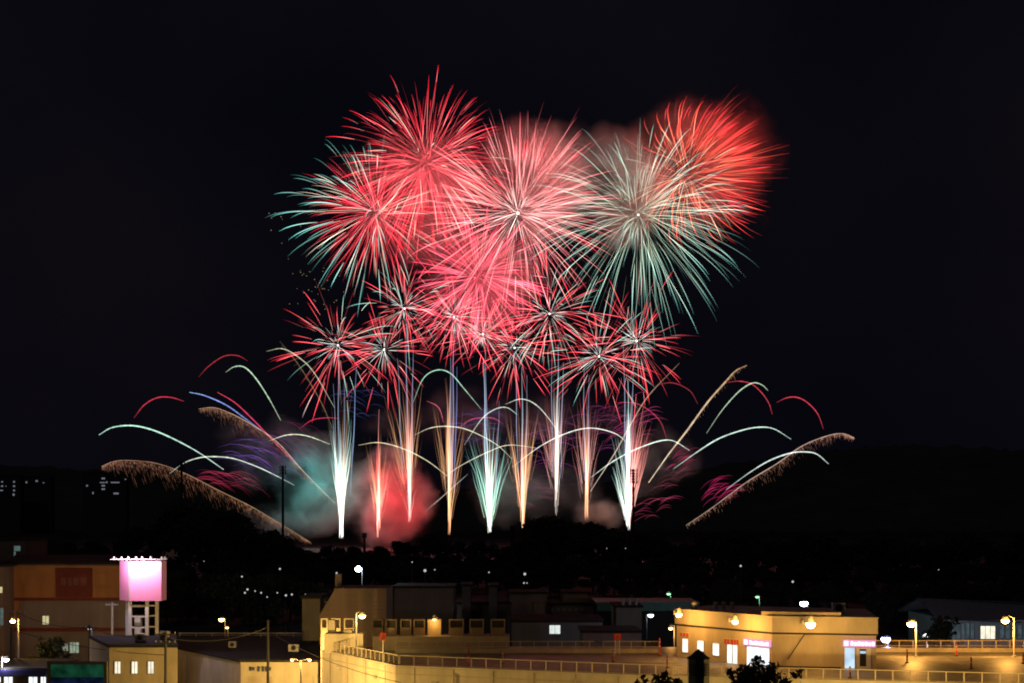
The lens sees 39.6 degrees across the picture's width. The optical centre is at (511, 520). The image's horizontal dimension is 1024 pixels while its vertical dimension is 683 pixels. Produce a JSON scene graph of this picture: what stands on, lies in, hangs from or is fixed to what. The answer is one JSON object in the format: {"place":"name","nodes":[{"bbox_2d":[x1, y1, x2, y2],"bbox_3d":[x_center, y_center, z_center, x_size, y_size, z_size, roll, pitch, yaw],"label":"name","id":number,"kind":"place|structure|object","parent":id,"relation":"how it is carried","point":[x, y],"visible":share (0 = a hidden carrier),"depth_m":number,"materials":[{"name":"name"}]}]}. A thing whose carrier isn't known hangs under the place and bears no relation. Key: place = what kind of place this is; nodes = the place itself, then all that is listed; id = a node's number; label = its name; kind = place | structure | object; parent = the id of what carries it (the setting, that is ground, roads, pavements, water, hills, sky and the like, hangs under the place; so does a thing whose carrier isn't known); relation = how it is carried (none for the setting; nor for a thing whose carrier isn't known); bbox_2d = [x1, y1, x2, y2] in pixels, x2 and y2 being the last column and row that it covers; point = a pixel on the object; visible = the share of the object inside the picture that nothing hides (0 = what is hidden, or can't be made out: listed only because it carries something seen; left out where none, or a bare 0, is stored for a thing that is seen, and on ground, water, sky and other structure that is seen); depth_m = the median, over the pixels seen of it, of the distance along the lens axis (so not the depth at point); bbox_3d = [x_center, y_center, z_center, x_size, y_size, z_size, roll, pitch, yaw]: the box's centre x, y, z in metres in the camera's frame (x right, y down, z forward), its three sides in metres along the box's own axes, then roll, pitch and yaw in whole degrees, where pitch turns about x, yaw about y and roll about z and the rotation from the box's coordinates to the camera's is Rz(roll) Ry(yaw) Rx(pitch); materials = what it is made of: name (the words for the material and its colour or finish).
{"place":"outdoors","nodes":[
{"label":"outdoors","id":0,"kind":"place"},
{"bbox_2d":[0,538,48,559],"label":"hillside house","id":1,"kind":"structure","parent":0,"point":[10,548],"depth_m":300.00,"materials":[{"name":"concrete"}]},
{"bbox_2d":[47,661,107,682],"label":"led billboard","id":2,"kind":"object","parent":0,"point":[77,671],"visible":1,"depth_m":122.10,"materials":[{"name":"metal"}]},
{"bbox_2d":[178,461,184,558],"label":"light tower","id":3,"kind":"structure","parent":0,"point":[181,466],"depth_m":699.50,"materials":[{"name":"metal"}]},
{"bbox_2d":[279,465,285,537],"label":"light tower","id":4,"kind":"structure","parent":0,"point":[281,470],"depth_m":699.52,"materials":[{"name":"metal"}]},
{"bbox_2d":[319,572,392,646],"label":"brown building","id":5,"kind":"structure","parent":0,"point":[351,601],"depth_m":172.00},
{"bbox_2d":[393,583,456,633],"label":"dark hall","id":6,"kind":"structure","parent":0,"point":[421,600],"depth_m":215.00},
{"bbox_2d":[0,443,1023,531],"bbox_3d":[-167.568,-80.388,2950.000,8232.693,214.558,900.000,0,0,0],"label":"hills","id":7,"kind":"structure","parent":0,"point":[914,487],"depth_m":3035.27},
{"bbox_2d":[0,530,1023,682],"bbox_3d":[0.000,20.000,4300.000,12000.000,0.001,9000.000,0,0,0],"label":"ground","id":8,"kind":"structure","parent":0,"point":[311,541],"depth_m":1224.67,"materials":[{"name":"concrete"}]},
{"bbox_2d":[0,560,16,659],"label":"shop block","id":9,"kind":"structure","parent":8,"relation":"on","point":[6,589],"depth_m":178.93,"materials":[{"name":"concrete"}]},
{"bbox_2d":[0,475,24,533],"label":"apartment block","id":10,"kind":"structure","parent":8,"relation":"on","point":[11,504],"depth_m":2000.00,"materials":[{"name":"black stone"}]},
{"bbox_2d":[8,611,25,658],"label":"utility pole","id":11,"kind":"object","parent":8,"relation":"on","point":[16,613],"visible":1,"depth_m":159.89,"materials":[{"name":"concrete"}]},
{"bbox_2d":[0,658,77,682],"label":"arcade front","id":12,"kind":"object","parent":8,"relation":"on","point":[24,670],"visible":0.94,"depth_m":150.00,"materials":[{"name":"concrete"}]},
{"bbox_2d":[24,476,54,533],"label":"apartment block","id":13,"kind":"structure","parent":8,"relation":"on","point":[39,504],"depth_m":2060.00,"materials":[{"name":"black stone"}]},
{"bbox_2d":[27,635,72,657],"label":"broadleaf tree","id":14,"kind":"object","parent":8,"relation":"on","point":[49,648],"visible":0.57,"depth_m":167.37,"materials":[{"name":"green plant"}]},
{"bbox_2d":[4,555,125,660],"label":"store building","id":15,"kind":"structure","parent":8,"relation":"on","point":[67,591],"depth_m":182.00,"materials":[{"name":"red paint"}]},
{"bbox_2d":[69,642,78,653],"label":"window","id":16,"kind":"structure","parent":15,"relation":"in","point":[73,649],"depth_m":181.97,"materials":[{"name":"glass"}]},
{"bbox_2d":[80,625,98,660],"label":"utility pole","id":17,"kind":"object","parent":8,"relation":"on","point":[89,628],"visible":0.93,"depth_m":155.88,"materials":[{"name":"metal"}]},
{"bbox_2d":[82,472,129,533],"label":"apartment block","id":18,"kind":"structure","parent":8,"relation":"on","point":[105,502],"depth_m":2030.00,"materials":[{"name":"black stone"}]},
{"bbox_2d":[88,635,177,682],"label":"annex building","id":19,"kind":"structure","parent":8,"relation":"on","point":[133,667],"depth_m":140.00,"materials":[{"name":"concrete"}]},
{"bbox_2d":[131,661,137,673],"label":"window","id":20,"kind":"structure","parent":19,"relation":"in","point":[134,664],"depth_m":139.96,"materials":[{"name":"glass"}]},
{"bbox_2d":[147,661,154,673],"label":"window","id":21,"kind":"structure","parent":19,"relation":"in","point":[150,664],"depth_m":139.96,"materials":[{"name":"glass"}]},
{"bbox_2d":[123,552,146,560],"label":"broadleaf tree","id":22,"kind":"object","parent":8,"relation":"on","point":[131,555],"visible":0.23,"depth_m":398.98,"materials":[{"name":"green plant"}]},
{"bbox_2d":[110,556,166,634],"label":"sign tower","id":23,"kind":"structure","parent":8,"relation":"on","point":[145,580],"depth_m":160.00,"materials":[{"name":"pink paint"}]},
{"bbox_2d":[132,589,171,627],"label":"broadleaf tree","id":24,"kind":"object","parent":8,"relation":"on","point":[137,610],"visible":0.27,"depth_m":262.87,"materials":[{"name":"green plant"}]},
{"bbox_2d":[138,549,170,572],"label":"broadleaf tree","id":25,"kind":"object","parent":8,"relation":"on","point":[147,554],"visible":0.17,"depth_m":406.62,"materials":[{"name":"green plant"}]},
{"bbox_2d":[127,517,190,573],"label":"broadleaf tree","id":26,"kind":"object","parent":8,"relation":"on","point":[149,536],"visible":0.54,"depth_m":455.93,"materials":[{"name":"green plant"}]},
{"bbox_2d":[141,570,187,621],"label":"broadleaf tree","id":27,"kind":"object","parent":8,"relation":"on","point":[172,579],"visible":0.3,"depth_m":277.72,"materials":[{"name":"green plant"}]},
{"bbox_2d":[154,631,175,682],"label":"utility pole","id":28,"kind":"object","parent":8,"relation":"on","point":[165,642],"visible":1,"depth_m":131.89,"materials":[{"name":"wood"}]},
{"bbox_2d":[161,559,180,576],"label":"broadleaf tree","id":29,"kind":"object","parent":8,"relation":"on","point":[170,565],"visible":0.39,"depth_m":386.88,"materials":[{"name":"green plant"}]},
{"bbox_2d":[154,501,212,566],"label":"broadleaf tree","id":30,"kind":"object","parent":8,"relation":"on","point":[177,516],"visible":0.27,"depth_m":461.43,"materials":[{"name":"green plant"}]},
{"bbox_2d":[176,565,203,583],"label":"broadleaf tree","id":31,"kind":"object","parent":8,"relation":"on","point":[189,571],"visible":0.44,"depth_m":364.71,"materials":[{"name":"green plant"}]},
{"bbox_2d":[192,509,263,576],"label":"broadleaf tree","id":32,"kind":"object","parent":8,"relation":"on","point":[240,528],"visible":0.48,"depth_m":445.35,"materials":[{"name":"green plant"}]},
{"bbox_2d":[177,633,320,682],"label":"warehouse","id":33,"kind":"structure","parent":8,"relation":"on","point":[204,660],"depth_m":161.20,"materials":[{"name":"metal"}]},
{"bbox_2d":[241,527,280,572],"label":"broadleaf tree","id":34,"kind":"object","parent":8,"relation":"on","point":[262,539],"visible":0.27,"depth_m":465.19,"materials":[{"name":"green plant"}]},
{"bbox_2d":[266,620,268,682],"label":"utility pole","id":35,"kind":"object","parent":8,"relation":"on","point":[267,679],"visible":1,"depth_m":139.89,"materials":[{"name":"metal"}]},
{"bbox_2d":[268,631,400,682],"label":"power wire","id":36,"kind":"object","parent":35,"relation":"attached to","point":[335,663],"visible":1,"depth_m":127.89,"materials":[{"name":"rubber"}]},
{"bbox_2d":[251,534,301,577],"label":"broadleaf tree","id":37,"kind":"object","parent":8,"relation":"on","point":[278,548],"visible":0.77,"depth_m":453.58,"materials":[{"name":"green plant"}]},
{"bbox_2d":[300,593,329,640],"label":"grey block","id":38,"kind":"structure","parent":8,"relation":"on","point":[313,604],"depth_m":178.00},
{"bbox_2d":[321,618,327,682],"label":"vent cabinet","id":39,"kind":"object","parent":8,"relation":"on","point":[324,630],"visible":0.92,"depth_m":149.00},
{"bbox_2d":[320,545,334,557],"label":"broadleaf tree","id":40,"kind":"object","parent":8,"relation":"on","point":[325,551],"visible":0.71,"depth_m":622.46,"materials":[{"name":"green plant"}]},
{"bbox_2d":[327,562,346,586],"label":"broadleaf tree","id":41,"kind":"object","parent":8,"relation":"on","point":[337,567],"visible":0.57,"depth_m":392.42,"materials":[{"name":"green plant"}]},
{"bbox_2d":[344,546,361,557],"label":"broadleaf tree","id":42,"kind":"object","parent":8,"relation":"on","point":[355,552],"visible":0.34,"depth_m":558.35,"materials":[{"name":"green plant"}]},
{"bbox_2d":[342,556,375,584],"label":"broadleaf tree","id":43,"kind":"object","parent":8,"relation":"on","point":[352,576],"visible":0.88,"depth_m":387.21,"materials":[{"name":"green plant"}]},
{"bbox_2d":[373,548,388,557],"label":"broadleaf tree","id":44,"kind":"object","parent":8,"relation":"on","point":[382,552],"visible":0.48,"depth_m":554.12,"materials":[{"name":"green plant"}]},
{"bbox_2d":[390,540,418,560],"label":"broadleaf tree","id":45,"kind":"object","parent":8,"relation":"on","point":[401,548],"visible":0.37,"depth_m":530.25,"materials":[{"name":"green plant"}]},
{"bbox_2d":[409,561,438,582],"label":"broadleaf tree","id":46,"kind":"object","parent":8,"relation":"on","point":[422,566],"visible":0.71,"depth_m":364.04,"materials":[{"name":"green plant"}]},
{"bbox_2d":[420,533,457,564],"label":"broadleaf tree","id":47,"kind":"object","parent":8,"relation":"on","point":[437,545],"visible":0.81,"depth_m":538.67,"materials":[{"name":"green plant"}]},
{"bbox_2d":[460,582,472,633],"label":"stair tower","id":48,"kind":"structure","parent":8,"relation":"on","point":[466,598],"depth_m":230.00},
{"bbox_2d":[456,599,511,638],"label":"block","id":49,"kind":"structure","parent":8,"relation":"on","point":[479,608],"depth_m":235.00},
{"bbox_2d":[471,562,502,591],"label":"broadleaf tree","id":50,"kind":"object","parent":8,"relation":"on","point":[483,570],"visible":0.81,"depth_m":397.70,"materials":[{"name":"green plant"}]},
{"bbox_2d":[487,582,498,633],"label":"lift tower","id":51,"kind":"structure","parent":8,"relation":"on","point":[492,586],"depth_m":230.00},
{"bbox_2d":[486,543,503,561],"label":"broadleaf tree","id":52,"kind":"object","parent":8,"relation":"on","point":[493,553],"visible":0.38,"depth_m":555.94,"materials":[{"name":"green plant"}]},
{"bbox_2d":[514,562,540,588],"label":"broadleaf tree","id":53,"kind":"object","parent":8,"relation":"on","point":[531,578],"visible":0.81,"depth_m":378.27,"materials":[{"name":"green plant"}]},
{"bbox_2d":[508,589,548,640],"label":"office block","id":54,"kind":"structure","parent":8,"relation":"on","point":[528,601],"depth_m":235.00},
{"bbox_2d":[510,614,603,645],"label":"workshop","id":55,"kind":"structure","parent":8,"relation":"on","point":[544,627],"depth_m":195.00,"materials":[{"name":"concrete"}]},
{"bbox_2d":[549,625,560,633],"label":"window","id":56,"kind":"structure","parent":55,"relation":"in","point":[553,629],"depth_m":194.98,"materials":[{"name":"glass"}]},
{"bbox_2d":[547,600,592,613],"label":"link block","id":57,"kind":"structure","parent":8,"relation":"on","point":[557,607],"depth_m":238.00,"materials":[{"name":"concrete"}]},
{"bbox_2d":[560,589,589,601],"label":"plant room","id":58,"kind":"object","parent":8,"relation":"on","point":[574,595],"visible":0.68,"depth_m":240.00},
{"bbox_2d":[578,625,641,645],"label":"lean to","id":59,"kind":"object","parent":8,"relation":"on","point":[605,632],"visible":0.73,"depth_m":172.00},
{"bbox_2d":[610,598,643,645],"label":"corner block","id":60,"kind":"structure","parent":8,"relation":"on","point":[623,612],"depth_m":210.00,"materials":[{"name":"metal"}]},
{"bbox_2d":[591,598,699,646],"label":"teal roofed shed","id":61,"kind":"structure","parent":8,"relation":"on","point":[662,618],"depth_m":225.00,"materials":[{"name":"metal"}]},
{"bbox_2d":[635,670,682,682],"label":"broadleaf tree","id":62,"kind":"object","parent":8,"relation":"on","point":[662,677],"visible":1,"depth_m":83.88,"materials":[{"name":"black plant"}]},
{"bbox_2d":[321,619,1023,682],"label":"parking deck","id":63,"kind":"structure","parent":8,"relation":"on","point":[994,659],"depth_m":131.92,"materials":[{"name":"concrete"}]},
{"bbox_2d":[354,611,364,654],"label":"street lamp","id":64,"kind":"object","parent":63,"relation":"on","point":[361,614],"visible":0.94,"depth_m":138.13,"materials":[{"name":"metal"}]},
{"bbox_2d":[333,643,398,664],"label":"railing","id":65,"kind":"object","parent":63,"relation":"on","point":[387,657],"visible":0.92,"depth_m":133.27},
{"bbox_2d":[372,618,383,634],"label":"plant cabinet","id":66,"kind":"object","parent":63,"relation":"on","point":[377,626],"visible":0.98,"depth_m":144.20,"materials":[{"name":"metal"}]},
{"bbox_2d":[386,618,397,634],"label":"plant cabinet","id":67,"kind":"object","parent":63,"relation":"on","point":[391,626],"visible":0.99,"depth_m":144.20,"materials":[{"name":"metal"}]},
{"bbox_2d":[400,618,411,634],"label":"plant cabinet","id":68,"kind":"object","parent":63,"relation":"on","point":[405,626],"visible":1,"depth_m":144.20,"materials":[{"name":"metal"}]},
{"bbox_2d":[413,618,425,634],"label":"plant cabinet","id":69,"kind":"object","parent":63,"relation":"on","point":[419,626],"visible":1,"depth_m":144.20,"materials":[{"name":"metal"}]},
{"bbox_2d":[428,618,441,634],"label":"plant cabinet","id":70,"kind":"object","parent":63,"relation":"on","point":[435,627],"visible":0.98,"depth_m":144.20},
{"bbox_2d":[449,618,463,634],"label":"plant cabinet","id":71,"kind":"object","parent":63,"relation":"on","point":[456,626],"visible":1,"depth_m":144.20,"materials":[{"name":"metal"}]},
{"bbox_2d":[469,618,483,634],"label":"plant cabinet","id":72,"kind":"object","parent":63,"relation":"on","point":[476,626],"visible":1,"depth_m":144.20,"materials":[{"name":"metal"}]},
{"bbox_2d":[491,618,504,634],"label":"plant cabinet","id":73,"kind":"object","parent":63,"relation":"on","point":[497,626],"visible":1,"depth_m":144.20,"materials":[{"name":"metal"}]},
{"bbox_2d":[395,641,658,648],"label":"railing","id":74,"kind":"object","parent":63,"relation":"on","point":[520,646],"visible":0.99,"depth_m":140.37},
{"bbox_2d":[399,655,1023,682],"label":"railing","id":75,"kind":"object","parent":63,"relation":"on","point":[927,675],"visible":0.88,"depth_m":116.63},
{"bbox_2d":[674,601,878,669],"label":"deck shop","id":76,"kind":"structure","parent":63,"relation":"on","point":[783,636],"depth_m":126.20,"materials":[{"name":"paint"}]},
{"bbox_2d":[682,638,688,652],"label":"window","id":77,"kind":"structure","parent":76,"relation":"in","point":[685,641],"depth_m":135.36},
{"bbox_2d":[712,642,719,656],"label":"window","id":78,"kind":"structure","parent":76,"relation":"in","point":[715,646],"depth_m":132.00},
{"bbox_2d":[727,644,737,663],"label":"door","id":79,"kind":"structure","parent":76,"relation":"in","point":[732,650],"depth_m":130.14,"materials":[{"name":"glass"}]},
{"bbox_2d":[746,645,769,665],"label":"window","id":80,"kind":"structure","parent":76,"relation":"in","point":[751,651],"depth_m":127.59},
{"bbox_2d":[802,615,814,628],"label":"wall lamp","id":81,"kind":"object","parent":76,"relation":"attached to","point":[809,622],"visible":1,"depth_m":121.76,"materials":[{"name":"glass"}]},
{"bbox_2d":[831,603,844,613],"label":"air conditioner","id":82,"kind":"object","parent":76,"relation":"on","point":[840,607],"visible":0.81,"depth_m":128.65,"materials":[{"name":"metal"}]},
{"bbox_2d":[844,647,854,668],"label":"door","id":83,"kind":"structure","parent":76,"relation":"in","point":[849,652],"depth_m":124.64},
{"bbox_2d":[856,648,870,668],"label":"door","id":84,"kind":"structure","parent":76,"relation":"in","point":[863,655],"depth_m":124.36,"materials":[{"name":"paint"}]},
{"bbox_2d":[907,619,917,656],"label":"street lamp","id":85,"kind":"object","parent":63,"relation":"on","point":[911,622],"visible":1,"depth_m":136.12,"materials":[{"name":"metal"}]},
{"bbox_2d":[876,640,1023,647],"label":"railing","id":86,"kind":"object","parent":63,"relation":"on","point":[912,643],"visible":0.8,"depth_m":141.37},
{"bbox_2d":[1001,616,1015,656],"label":"street lamp","id":87,"kind":"object","parent":63,"relation":"on","point":[1004,619],"visible":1,"depth_m":136.13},
{"bbox_2d":[661,587,686,597],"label":"broadleaf tree","id":88,"kind":"object","parent":8,"relation":"on","point":[677,593],"visible":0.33,"depth_m":300.74,"materials":[{"name":"green plant"}]},
{"bbox_2d":[686,531,746,580],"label":"broadleaf tree","id":89,"kind":"object","parent":8,"relation":"on","point":[708,546],"visible":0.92,"depth_m":461.87,"materials":[{"name":"green plant"}]},
{"bbox_2d":[735,586,765,605],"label":"broadleaf tree","id":90,"kind":"object","parent":8,"relation":"on","point":[749,593],"visible":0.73,"depth_m":301.23,"materials":[{"name":"black plant"}]},
{"bbox_2d":[725,655,804,682],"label":"broadleaf tree","id":91,"kind":"object","parent":8,"relation":"on","point":[755,672],"visible":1,"depth_m":81.67,"materials":[{"name":"green plant"}]},
{"bbox_2d":[752,538,801,583],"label":"broadleaf tree","id":92,"kind":"object","parent":8,"relation":"on","point":[781,554],"visible":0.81,"depth_m":439.17,"materials":[{"name":"green plant"}]},
{"bbox_2d":[783,586,822,607],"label":"broadleaf tree","id":93,"kind":"object","parent":8,"relation":"on","point":[798,596],"visible":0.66,"depth_m":296.14,"materials":[{"name":"black plant"}]},
{"bbox_2d":[887,539,930,583],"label":"broadleaf tree","id":94,"kind":"object","parent":8,"relation":"on","point":[907,553],"visible":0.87,"depth_m":446.22,"materials":[{"name":"black plant"}]},
{"bbox_2d":[917,615,963,646],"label":"broadleaf tree","id":95,"kind":"object","parent":8,"relation":"on","point":[939,630],"visible":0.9,"depth_m":189.48,"materials":[{"name":"black plant"}]},
{"bbox_2d":[897,598,1023,646],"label":"sports hall","id":96,"kind":"structure","parent":8,"relation":"on","point":[979,620],"depth_m":218.86,"materials":[{"name":"metal"}]},
{"bbox_2d":[980,626,995,638],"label":"window","id":97,"kind":"structure","parent":96,"relation":"in","point":[986,632],"depth_m":214.98,"materials":[{"name":"glass"}]},
{"bbox_2d":[955,531,996,567],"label":"broadleaf tree","id":98,"kind":"object","parent":8,"relation":"on","point":[978,542],"visible":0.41,"depth_m":487.31,"materials":[{"name":"black plant"}]},
{"bbox_2d":[0,0,1023,491],"label":"sky","id":99,"kind":"structure","parent":0,"point":[400,245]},
{"bbox_2d":[510,526,515,546],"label":"water tower","id":100,"kind":"structure","parent":0,"point":[512,535],"depth_m":638.90,"materials":[{"name":"metal"}]},
{"bbox_2d":[578,567,604,591],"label":"broadleaf tree","id":101,"kind":"object","parent":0,"point":[597,574],"visible":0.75,"depth_m":397.63,"materials":[{"name":"black plant"}]},
{"bbox_2d":[629,469,637,539],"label":"light tower","id":102,"kind":"structure","parent":0,"point":[632,477],"depth_m":699.49,"materials":[{"name":"metal"}]},
{"bbox_2d":[687,649,709,682],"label":"turret","id":103,"kind":"object","parent":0,"point":[698,665],"visible":1,"depth_m":91.43,"materials":[{"name":"black stone"}]},
{"bbox_2d":[686,538,712,572],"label":"broadleaf tree","id":104,"kind":"object","parent":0,"point":[707,565],"visible":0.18,"depth_m":503.37,"materials":[{"name":"black plant"}]},
{"bbox_2d":[745,538,775,573],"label":"broadleaf tree","id":105,"kind":"object","parent":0,"point":[757,542],"visible":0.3,"depth_m":499.77,"materials":[{"name":"black plant"}]},
{"bbox_2d":[755,568,787,597],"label":"broadleaf tree","id":106,"kind":"object","parent":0,"point":[765,577],"visible":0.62,"depth_m":352.98,"materials":[{"name":"black plant"}]},
{"bbox_2d":[979,546,1003,568],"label":"broadleaf tree","id":107,"kind":"object","parent":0,"point":[991,554],"visible":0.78,"depth_m":465.85,"materials":[{"name":"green plant"}]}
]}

